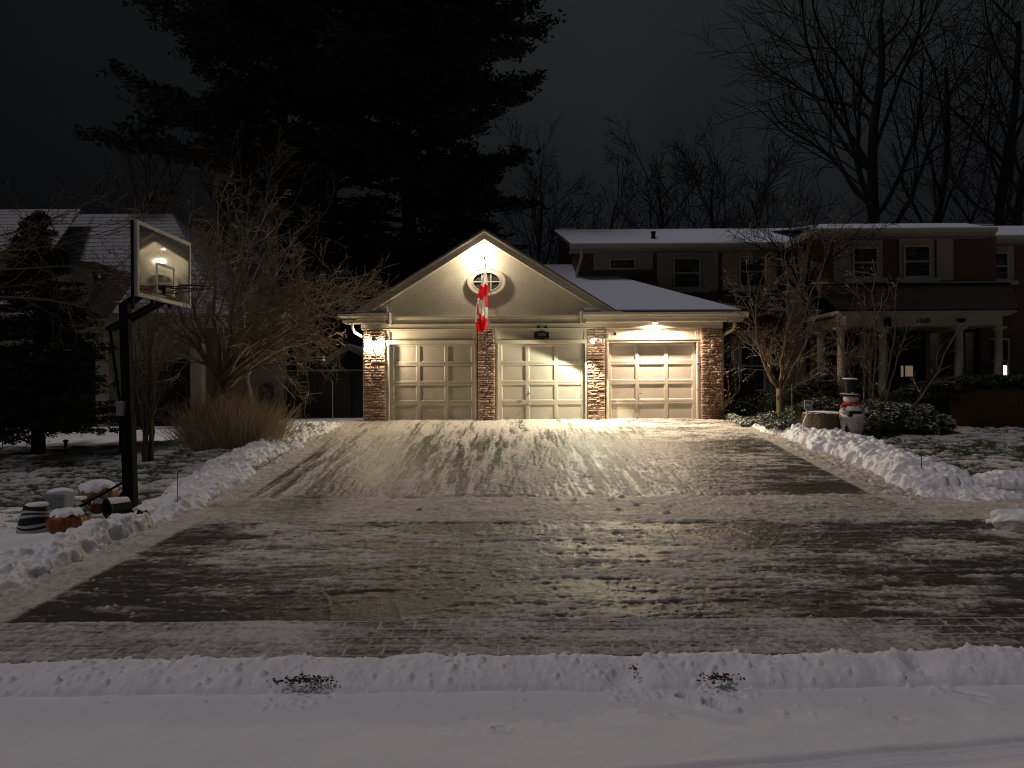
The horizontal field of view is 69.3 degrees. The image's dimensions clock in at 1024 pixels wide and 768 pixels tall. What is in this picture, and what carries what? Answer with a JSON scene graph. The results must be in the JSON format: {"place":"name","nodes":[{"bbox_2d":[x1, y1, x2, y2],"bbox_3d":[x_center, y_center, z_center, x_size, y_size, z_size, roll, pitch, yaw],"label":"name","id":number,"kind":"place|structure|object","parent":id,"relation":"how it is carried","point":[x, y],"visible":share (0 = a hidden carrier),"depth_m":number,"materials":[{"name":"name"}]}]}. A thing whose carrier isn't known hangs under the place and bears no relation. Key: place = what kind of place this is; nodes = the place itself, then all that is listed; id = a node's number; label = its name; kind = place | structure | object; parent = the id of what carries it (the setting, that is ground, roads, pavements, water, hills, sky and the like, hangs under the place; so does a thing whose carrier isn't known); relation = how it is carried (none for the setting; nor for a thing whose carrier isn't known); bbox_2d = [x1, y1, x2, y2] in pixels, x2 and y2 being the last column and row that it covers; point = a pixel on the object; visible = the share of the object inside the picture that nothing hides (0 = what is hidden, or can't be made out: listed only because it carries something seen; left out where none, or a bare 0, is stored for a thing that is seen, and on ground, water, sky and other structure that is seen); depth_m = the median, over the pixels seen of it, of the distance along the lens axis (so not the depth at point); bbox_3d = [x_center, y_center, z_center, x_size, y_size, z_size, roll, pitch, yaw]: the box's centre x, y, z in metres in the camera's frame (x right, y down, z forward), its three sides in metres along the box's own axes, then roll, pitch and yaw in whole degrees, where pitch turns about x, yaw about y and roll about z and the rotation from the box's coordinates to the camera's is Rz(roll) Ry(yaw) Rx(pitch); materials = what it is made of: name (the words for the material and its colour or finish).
{"place":"outdoors","nodes":[
{"label":"outdoors","id":0,"kind":"place"},
{"bbox_2d":[0,507,50,534],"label":"sidewalk","id":1,"kind":"structure","parent":0,"point":[7,529],"depth_m":10.84,"materials":[{"name":"white snow"}]},
{"bbox_2d":[0,534,52,551],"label":"snow","id":2,"kind":"structure","parent":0,"point":[14,541],"depth_m":9.63,"materials":[{"name":"white snow"}]},
{"bbox_2d":[45,507,87,534],"bbox_3d":[-5.950,1.835,9.900,0.488,0.370,0.491,0,0,0],"label":"pumpkin","id":3,"kind":"object","parent":2,"relation":"on","point":[63,520],"visible":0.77,"depth_m":9.74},
{"bbox_2d":[0,426,180,446],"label":"neighbour drive","id":4,"kind":"structure","parent":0,"point":[105,439],"depth_m":18.98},
{"bbox_2d":[0,440,288,553],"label":"lawn","id":5,"kind":"structure","parent":0,"point":[50,456],"depth_m":14.77,"materials":[{"name":"plant"}]},
{"bbox_2d":[16,501,51,533],"bbox_3d":[-6.573,1.861,10.250,0.514,0.455,0.490,0,0,0],"label":"striped pot","id":6,"kind":"object","parent":5,"relation":"on","point":[34,516],"visible":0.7,"depth_m":10.09,"materials":[{"name":"black ceramic"}]},
{"bbox_2d":[41,488,77,510],"bbox_3d":[-6.649,1.718,10.900,0.347,0.365,0.347,0,0,0],"label":"planter","id":7,"kind":"object","parent":5,"relation":"on","point":[57,498],"visible":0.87,"depth_m":10.78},
{"bbox_2d":[63,439,68,447],"bbox_3d":[-10.002,1.335,16.600,0.120,0.180,0.120,0,0,0],"label":"path light","id":8,"kind":"object","parent":5,"relation":"on","point":[65,441],"visible":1,"depth_m":16.57,"materials":[{"name":"black metal"}]},
{"bbox_2d":[74,496,86,500],"bbox_3d":[-6.689,1.758,11.400,0.200,0.050,0.200,0,0,0],"label":"snowy plank","id":9,"kind":"object","parent":5,"relation":"on","point":[78,498],"visible":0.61,"depth_m":11.34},
{"bbox_2d":[90,498,102,513],"bbox_3d":[-6.158,1.812,11.000,0.196,0.234,0.198,0,0,0],"label":"pumpkin","id":10,"kind":"object","parent":5,"relation":"on","point":[95,506],"visible":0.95,"depth_m":10.93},
{"bbox_2d":[77,479,118,504],"bbox_3d":[-6.650,1.735,11.900,0.579,0.405,0.583,0,0,0],"label":"pumpkin","id":11,"kind":"object","parent":5,"relation":"on","point":[90,489],"visible":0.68,"depth_m":11.71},
{"bbox_2d":[0,169,198,353],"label":"bare tree","id":12,"kind":"object","parent":5,"relation":"on","point":[31,249],"visible":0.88,"depth_m":14.61,"materials":[{"name":"brown plant"}]},
{"bbox_2d":[106,305,182,461],"bbox_3d":[-7.691,-0.253,15.571,1.916,3.850,1.400,0,0,11],"label":"multi stem shrub","id":13,"kind":"object","parent":5,"relation":"on","point":[147,412],"visible":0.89,"depth_m":15.40,"materials":[{"name":"brown plant"}]},
{"bbox_2d":[154,379,307,449],"bbox_3d":[-6.773,0.658,17.560,4.120,1.680,3.064,0,0,0],"label":"twiggy shrub","id":14,"kind":"object","parent":5,"relation":"on","point":[227,426],"visible":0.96,"depth_m":16.82,"materials":[{"name":"brown plant"}]},
{"bbox_2d":[169,414,749,439],"bbox_3d":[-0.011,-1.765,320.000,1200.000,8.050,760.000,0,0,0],"label":"ground","id":15,"kind":"structure","parent":0,"point":[317,420],"depth_m":22.39,"materials":[{"name":"white snow"}]},
{"bbox_2d":[0,210,142,454],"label":"spruce tree","id":16,"kind":"object","parent":15,"relation":"on","point":[36,373],"visible":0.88,"depth_m":16.18,"materials":[{"name":"green plant"}]},
{"bbox_2d":[0,512,155,596],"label":"snow bank","id":17,"kind":"structure","parent":15,"relation":"on","point":[21,566],"depth_m":8.34,"materials":[{"name":"white snow"}]},
{"bbox_2d":[76,219,211,512],"bbox_3d":[-5.464,-0.096,11.068,1.750,4.421,1.316,0,0,-42],"label":"basketball hoop","id":18,"kind":"object","parent":15,"relation":"on","point":[160,268],"visible":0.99,"depth_m":11.17,"materials":[{"name":"black metal"}]},
{"bbox_2d":[0,209,311,426],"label":"house","id":19,"kind":"structure","parent":15,"relation":"on","point":[194,375],"depth_m":22.55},
{"bbox_2d":[0,360,95,426],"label":"garage door","id":20,"kind":"structure","parent":19,"relation":"in","point":[87,373],"depth_m":22.40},
{"bbox_2d":[133,360,189,425],"bbox_3d":[-10.734,0.400,22.440,2.117,2.230,0.080,0,0,0],"label":"garage door","id":21,"kind":"structure","parent":19,"relation":"in","point":[176,390],"depth_m":22.40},
{"bbox_2d":[263,383,273,404],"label":"arched window","id":22,"kind":"structure","parent":19,"relation":"in","point":[267,387],"depth_m":22.43,"materials":[{"name":"black glass"}]},
{"bbox_2d":[84,85,238,252],"bbox_3d":[-15.525,-5.378,32.916,6.926,13.469,6.524,0,0,26],"label":"bare tree","id":23,"kind":"object","parent":15,"relation":"on","point":[170,192],"visible":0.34,"depth_m":31.72,"materials":[{"name":"brown plant"}]},
{"bbox_2d":[107,421,342,523],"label":"snow bank","id":24,"kind":"structure","parent":15,"relation":"on","point":[220,474],"depth_m":13.77,"materials":[{"name":"white snow"}]},
{"bbox_2d":[101,497,132,518],"bbox_3d":[-5.837,1.819,10.962,0.283,0.308,0.342,0,0,35],"label":"bucket","id":25,"kind":"object","parent":24,"relation":"on","point":[119,505],"visible":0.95,"depth_m":10.91,"materials":[{"name":"black plastic"}]},
{"bbox_2d":[133,504,146,513],"bbox_3d":[-5.392,1.862,10.735,0.188,0.216,0.243,0,0,0],"label":"ground light","id":26,"kind":"object","parent":24,"relation":"on","point":[141,509],"visible":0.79,"depth_m":10.68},
{"bbox_2d":[68,171,402,426],"bbox_3d":[-6.719,-1.923,18.014,8.292,6.738,5.148,0,0,0],"label":"bare tree","id":27,"kind":"object","parent":15,"relation":"on","point":[229,362],"visible":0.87,"depth_m":17.76,"materials":[{"name":"brown plant"}]},
{"bbox_2d":[177,124,295,293],"bbox_3d":[-12.162,-4.916,32.809,4.982,12.538,7.079,0,0,0],"label":"bare tree","id":28,"kind":"object","parent":15,"relation":"on","point":[210,194],"visible":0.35,"depth_m":31.11,"materials":[{"name":"brown plant"}]},
{"bbox_2d":[158,119,356,412],"bbox_3d":[-6.910,-2.989,20.221,5.458,8.566,2.751,0,0,0],"label":"bare tree","id":29,"kind":"object","parent":15,"relation":"on","point":[246,382],"visible":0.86,"depth_m":19.98,"materials":[{"name":"brown plant"}]},
{"bbox_2d":[69,0,465,369],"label":"pine tree","id":30,"kind":"object","parent":15,"relation":"on","point":[238,39],"visible":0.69,"depth_m":27.75,"materials":[{"name":"green plant"}]},
{"bbox_2d":[287,370,362,417],"bbox_3d":[-5.792,0.420,23.200,3.369,1.731,0.120,0,0,0],"label":"fence","id":31,"kind":"object","parent":15,"relation":"on","point":[346,401],"visible":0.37,"depth_m":23.20,"materials":[{"name":"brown wood"}]},
{"bbox_2d":[252,62,404,369],"bbox_3d":[-7.790,-6.653,33.169,7.810,15.490,7.889,0,0,0],"label":"pine tree","id":32,"kind":"object","parent":15,"relation":"on","point":[369,199],"visible":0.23,"depth_m":32.62,"materials":[{"name":"green plant"}]},
{"bbox_2d":[321,344,362,369],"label":"shed","id":33,"kind":"structure","parent":15,"relation":"on","point":[352,359],"depth_m":26.15,"materials":[{"name":"brown wood"}]},
{"bbox_2d":[234,0,565,346],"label":"pine tree","id":34,"kind":"object","parent":15,"relation":"on","point":[448,74],"visible":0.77,"depth_m":28.59,"materials":[{"name":"green plant"}]},
{"bbox_2d":[0,642,1023,696],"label":"snow bank","id":35,"kind":"structure","parent":15,"relation":"on","point":[967,664],"depth_m":5.25,"materials":[{"name":"white snow"}]},
{"bbox_2d":[266,673,337,686],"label":"leaf litter","id":36,"kind":"object","parent":35,"relation":"on","point":[309,679],"visible":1,"depth_m":5.13,"materials":[{"name":"black plant"}]},
{"bbox_2d":[696,672,744,683],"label":"leaf litter","id":37,"kind":"object","parent":35,"relation":"on","point":[724,676],"visible":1,"depth_m":5.14,"materials":[{"name":"black plant"}]},
{"bbox_2d":[337,229,748,420],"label":"garage","id":38,"kind":"structure","parent":15,"relation":"on","point":[437,355],"depth_m":20.72,"materials":[{"name":"stone"}]},
{"bbox_2d":[370,335,377,353],"bbox_3d":[-3.800,-1.098,20.454,0.230,0.548,0.307,0,0,0],"label":"wall lantern","id":39,"kind":"object","parent":38,"relation":"attached to","point":[373,341],"depth_m":20.36,"materials":[{"name":"white glass"}]},
{"bbox_2d":[390,344,474,419],"bbox_3d":[-2.235,-0.013,20.827,2.391,2.218,0.166,0,0,0],"label":"garage door","id":40,"kind":"structure","parent":38,"relation":"in","point":[428,381],"depth_m":20.87,"materials":[{"name":"paint"}]},
{"bbox_2d":[475,257,488,332],"bbox_3d":[-0.715,-2.348,20.095,0.342,2.014,1.102,0,0,16],"label":"flag","id":41,"kind":"object","parent":38,"relation":"attached to","point":[481,314],"visible":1,"depth_m":19.78,"materials":[{"name":"red fabric"}]},
{"bbox_2d":[467,267,505,295],"bbox_3d":[-0.712,-2.853,20.670,1.070,0.790,0.140,0,0,0],"label":"oval window","id":42,"kind":"structure","parent":38,"relation":"in","point":[496,280],"depth_m":20.63,"materials":[{"name":"paint"}]},
{"bbox_2d":[534,330,548,339],"bbox_3d":[0.828,-1.369,20.700,0.410,0.252,0.030,0,0,0],"label":"number plaque","id":43,"kind":"object","parent":38,"relation":"attached to","point":[541,334],"visible":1,"depth_m":20.69,"materials":[{"name":"black metal"}]},
{"bbox_2d":[498,344,584,419],"bbox_3d":[0.832,-0.028,20.827,2.430,2.213,0.166,0,0,0],"label":"garage door","id":44,"kind":"structure","parent":38,"relation":"in","point":[537,381],"depth_m":20.87,"materials":[{"name":"paint"}]},
{"bbox_2d":[590,337,604,342],"bbox_3d":[2.347,-1.216,20.407,0.418,0.195,0.336,0,0,0],"label":"flood light","id":45,"kind":"object","parent":38,"relation":"attached to","point":[602,340],"visible":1,"depth_m":20.32,"materials":[{"name":"white plastic"}]},
{"bbox_2d":[609,342,695,418],"bbox_3d":[3.932,-0.054,20.827,2.482,2.226,0.166,0,0,0],"label":"garage door","id":46,"kind":"structure","parent":38,"relation":"in","point":[647,380],"depth_m":20.87,"materials":[{"name":"paint"}]},
{"bbox_2d":[696,336,744,418],"bbox_3d":[5.766,-0.214,20.508,1.334,2.363,0.710,0,0,-11],"label":"climbing vine","id":47,"kind":"object","parent":38,"relation":"attached to","point":[714,401],"visible":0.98,"depth_m":20.53,"materials":[{"name":"brown plant"}]},
{"bbox_2d":[491,114,608,264],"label":"bare tree","id":48,"kind":"object","parent":15,"relation":"on","point":[538,230],"visible":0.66,"depth_m":41.88,"materials":[{"name":"brown plant"}]},
{"bbox_2d":[524,143,673,263],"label":"bare tree","id":49,"kind":"object","parent":15,"relation":"on","point":[625,180],"visible":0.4,"depth_m":43.35,"materials":[{"name":"brown plant"}]},
{"bbox_2d":[592,110,753,228],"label":"bare tree","id":50,"kind":"object","parent":15,"relation":"on","point":[660,209],"visible":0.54,"depth_m":45.80,"materials":[{"name":"brown plant"}]},
{"bbox_2d":[646,116,797,228],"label":"bare tree","id":51,"kind":"object","parent":15,"relation":"on","point":[711,220],"visible":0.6,"depth_m":43.14,"materials":[{"name":"brown plant"}]},
{"bbox_2d":[724,378,787,416],"bbox_3d":[6.842,0.422,21.091,1.903,1.226,1.875,0,0,0],"label":"evergreen shrub","id":52,"kind":"object","parent":15,"relation":"on","point":[740,408],"visible":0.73,"depth_m":21.03,"materials":[{"name":"green plant"}]},
{"bbox_2d":[718,134,847,228],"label":"bare tree","id":53,"kind":"object","parent":15,"relation":"on","point":[770,191],"visible":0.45,"depth_m":42.10,"materials":[{"name":"brown plant"}]},
{"bbox_2d":[554,223,1023,413],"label":"house","id":54,"kind":"structure","parent":15,"relation":"on","point":[952,276],"depth_m":22.85,"materials":[{"name":"brick"}]},
{"bbox_2d":[609,258,635,269],"bbox_3d":[3.569,-3.875,23.918,0.861,0.358,0.056,0,0,0],"label":"window","id":55,"kind":"structure","parent":54,"relation":"in","point":[614,263],"depth_m":23.93,"materials":[{"name":"white glass"}]},
{"bbox_2d":[666,257,708,292],"bbox_3d":[5.649,-3.518,23.889,1.387,1.125,0.118,0,0,0],"label":"window","id":56,"kind":"structure","parent":54,"relation":"in","point":[686,270],"depth_m":23.93,"materials":[{"name":"white glass"}]},
{"bbox_2d":[731,256,774,290],"bbox_3d":[7.768,-3.565,23.889,1.387,1.139,0.118,0,0,0],"label":"window","id":57,"kind":"structure","parent":54,"relation":"in","point":[743,277],"depth_m":23.93,"materials":[{"name":"white glass"}]},
{"bbox_2d":[740,341,765,390],"bbox_3d":[7.774,-0.584,23.918,0.821,1.632,0.056,0,0,0],"label":"window","id":58,"kind":"structure","parent":54,"relation":"in","point":[758,378],"depth_m":23.93,"materials":[{"name":"black glass"}]},
{"bbox_2d":[844,247,887,282],"bbox_3d":[10.410,-3.514,21.789,1.261,1.050,0.118,0,0,0],"label":"window","id":59,"kind":"structure","parent":54,"relation":"in","point":[857,263],"depth_m":21.82,"materials":[{"name":"white glass"}]},
{"bbox_2d":[890,332,923,391],"bbox_3d":[12.451,-0.742,23.345,1.019,2.063,0.090,0,0,0],"label":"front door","id":60,"kind":"structure","parent":54,"relation":"in","point":[910,361],"depth_m":23.32,"materials":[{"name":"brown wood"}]},
{"bbox_2d":[894,245,940,281],"bbox_3d":[11.932,-3.544,21.789,1.310,1.087,0.118,0,0,0],"label":"window","id":61,"kind":"structure","parent":54,"relation":"in","point":[916,258],"depth_m":21.83,"materials":[{"name":"white glass"}]},
{"bbox_2d":[991,338,993,374],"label":"window","id":62,"kind":"structure","parent":54,"relation":"in","point":[992,339],"depth_m":22.93,"materials":[{"name":"black glass"}]},
{"bbox_2d":[1002,338,1009,375],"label":"window","id":63,"kind":"structure","parent":54,"relation":"in","point":[1006,341],"depth_m":22.81,"materials":[{"name":"black glass"}]},
{"bbox_2d":[997,252,1018,284],"bbox_3d":[14.976,-3.579,22.889,1.287,1.020,0.118,0,0,0],"label":"window","id":64,"kind":"structure","parent":54,"relation":"in","point":[1002,257],"depth_m":22.93,"materials":[{"name":"white glass"}]},
{"bbox_2d":[707,189,900,397],"bbox_3d":[8.184,-2.211,20.546,5.688,6.628,1.911,0,0,0],"label":"bare tree","id":65,"kind":"object","parent":15,"relation":"on","point":[805,366],"visible":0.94,"depth_m":20.66,"materials":[{"name":"brown plant"}]},
{"bbox_2d":[675,0,1023,223],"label":"bare tree","id":66,"kind":"object","parent":15,"relation":"on","point":[869,163],"visible":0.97,"depth_m":34.18,"materials":[{"name":"brown plant"}]},
{"bbox_2d":[809,0,1023,225],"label":"bare tree","id":67,"kind":"object","parent":15,"relation":"on","point":[1008,125],"visible":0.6,"depth_m":36.55,"materials":[{"name":"brown plant"}]},
{"bbox_2d":[868,0,1023,225],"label":"bare tree","id":68,"kind":"object","parent":15,"relation":"on","point":[937,217],"visible":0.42,"depth_m":39.57,"materials":[{"name":"brown plant"}]},
{"bbox_2d":[869,0,1023,225],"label":"bare tree","id":69,"kind":"object","parent":15,"relation":"on","point":[1015,216],"visible":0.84,"depth_m":34.14,"materials":[{"name":"brown plant"}]},
{"bbox_2d":[0,418,1023,625],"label":"driveway","id":70,"kind":"structure","parent":0,"point":[570,520],"depth_m":9.19,"materials":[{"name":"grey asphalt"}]},
{"bbox_2d":[985,519,991,524],"bbox_3d":[6.405,1.842,9.899,0.142,0.093,0.172,0,0,36],"label":"snow lump","id":71,"kind":"object","parent":70,"relation":"on","point":[988,521],"visible":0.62,"depth_m":9.86,"materials":[{"name":"white snow"}]},
{"bbox_2d":[989,509,1023,532],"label":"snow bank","id":72,"kind":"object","parent":70,"relation":"on","point":[1008,520],"visible":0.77,"depth_m":9.49,"materials":[{"name":"white snow"}]},
{"bbox_2d":[0,683,1023,767],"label":"road","id":73,"kind":"structure","parent":0,"point":[909,726],"depth_m":4.58,"materials":[{"name":"white snow"}]},
{"bbox_2d":[0,617,1023,663],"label":"path","id":74,"kind":"structure","parent":0,"point":[26,642],"depth_m":6.03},
{"bbox_2d":[0,0,1023,369],"label":"sky","id":75,"kind":"structure","parent":0,"point":[611,58],"materials":[{"name":"black"}]},
{"bbox_2d":[724,412,763,426],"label":"ground cover","id":76,"kind":"object","parent":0,"point":[738,420],"visible":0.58,"depth_m":19.79,"materials":[{"name":"green plant"}]},
{"bbox_2d":[772,421,1023,495],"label":"lawn","id":77,"kind":"structure","parent":0,"point":[994,461],"depth_m":16.40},
{"bbox_2d":[754,403,817,428],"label":"evergreen shrub","id":78,"kind":"object","parent":77,"relation":"on","point":[788,413],"visible":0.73,"depth_m":18.20,"materials":[{"name":"green plant"}]},
{"bbox_2d":[719,196,865,411],"bbox_3d":[7.239,-1.855,19.317,3.529,6.043,2.504,0,0,20],"label":"magnolia tree","id":79,"kind":"object","parent":77,"relation":"on","point":[780,385],"visible":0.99,"depth_m":19.22,"materials":[{"name":"brown plant"}]},
{"bbox_2d":[763,369,842,411],"bbox_3d":[7.961,0.324,20.276,2.394,1.502,1.409,0,0,-16],"label":"evergreen shrub","id":80,"kind":"object","parent":77,"relation":"on","point":[798,398],"visible":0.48,"depth_m":20.09,"materials":[{"name":"green plant"}]},
{"bbox_2d":[802,400,812,430],"bbox_3d":[6.848,0.776,17.166,0.255,0.818,0.048,0,0,0],"label":"yard sign","id":81,"kind":"object","parent":77,"relation":"on","point":[808,404],"visible":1,"depth_m":17.15,"materials":[{"name":"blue plastic"}]},
{"bbox_2d":[801,411,839,429],"bbox_3d":[7.376,1.005,17.625,1.124,0.731,0.985,0,0,0],"label":"tree stump","id":82,"kind":"object","parent":77,"relation":"on","point":[818,420],"visible":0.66,"depth_m":17.28,"materials":[{"name":"brown wood"}]},
{"bbox_2d":[797,395,843,415],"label":"evergreen shrub","id":83,"kind":"object","parent":77,"relation":"on","point":[823,403],"visible":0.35,"depth_m":18.48,"materials":[{"name":"green plant"}]},
{"bbox_2d":[838,378,870,435],"bbox_3d":[7.959,0.561,17.300,0.743,1.418,0.600,0,0,0],"label":"snowman","id":84,"kind":"object","parent":77,"relation":"on","point":[851,416],"visible":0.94,"depth_m":17.12,"materials":[{"name":"white plastic"}]},
{"bbox_2d":[826,386,897,412],"bbox_3d":[9.654,0.516,20.526,2.226,1.059,1.016,0,0,14],"label":"evergreen shrub","id":85,"kind":"object","parent":77,"relation":"on","point":[859,390],"visible":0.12,"depth_m":20.39,"materials":[{"name":"green plant"}]},
{"bbox_2d":[803,259,969,408],"bbox_3d":[9.449,-0.998,18.793,4.047,4.443,1.853,0,0,0],"label":"multi stem tree","id":86,"kind":"object","parent":77,"relation":"on","point":[871,386],"visible":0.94,"depth_m":18.84,"materials":[{"name":"brown plant"}]},
{"bbox_2d":[750,416,1023,501],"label":"snow bank","id":87,"kind":"structure","parent":77,"relation":"on","point":[902,469],"depth_m":13.45,"materials":[{"name":"white snow"}]},
{"bbox_2d":[859,398,958,435],"bbox_3d":[9.510,0.810,18.241,2.776,0.972,1.626,0,0,0],"label":"evergreen shrub","id":88,"kind":"object","parent":77,"relation":"on","point":[895,416],"visible":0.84,"depth_m":17.91,"materials":[{"name":"green plant"}]},
{"bbox_2d":[887,380,961,422],"bbox_3d":[10.635,0.512,19.398,2.041,1.279,1.378,0,0,0],"label":"evergreen shrub","id":89,"kind":"object","parent":77,"relation":"on","point":[908,396],"visible":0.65,"depth_m":19.04,"materials":[{"name":"green plant"}]},
{"bbox_2d":[926,387,1023,427],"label":"brick planter","id":90,"kind":"object","parent":77,"relation":"on","point":[995,408],"visible":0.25,"depth_m":19.00,"materials":[{"name":"brown brick"}]},
{"bbox_2d":[922,373,1023,393],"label":"evergreen shrub","id":91,"kind":"object","parent":90,"relation":"in","point":[1000,382],"visible":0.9,"depth_m":18.91,"materials":[{"name":"green plant"}]},
{"bbox_2d":[960,469,1023,488],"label":"snow bank","id":92,"kind":"structure","parent":77,"relation":"on","point":[999,479],"depth_m":12.81,"materials":[{"name":"white snow"}]}
]}

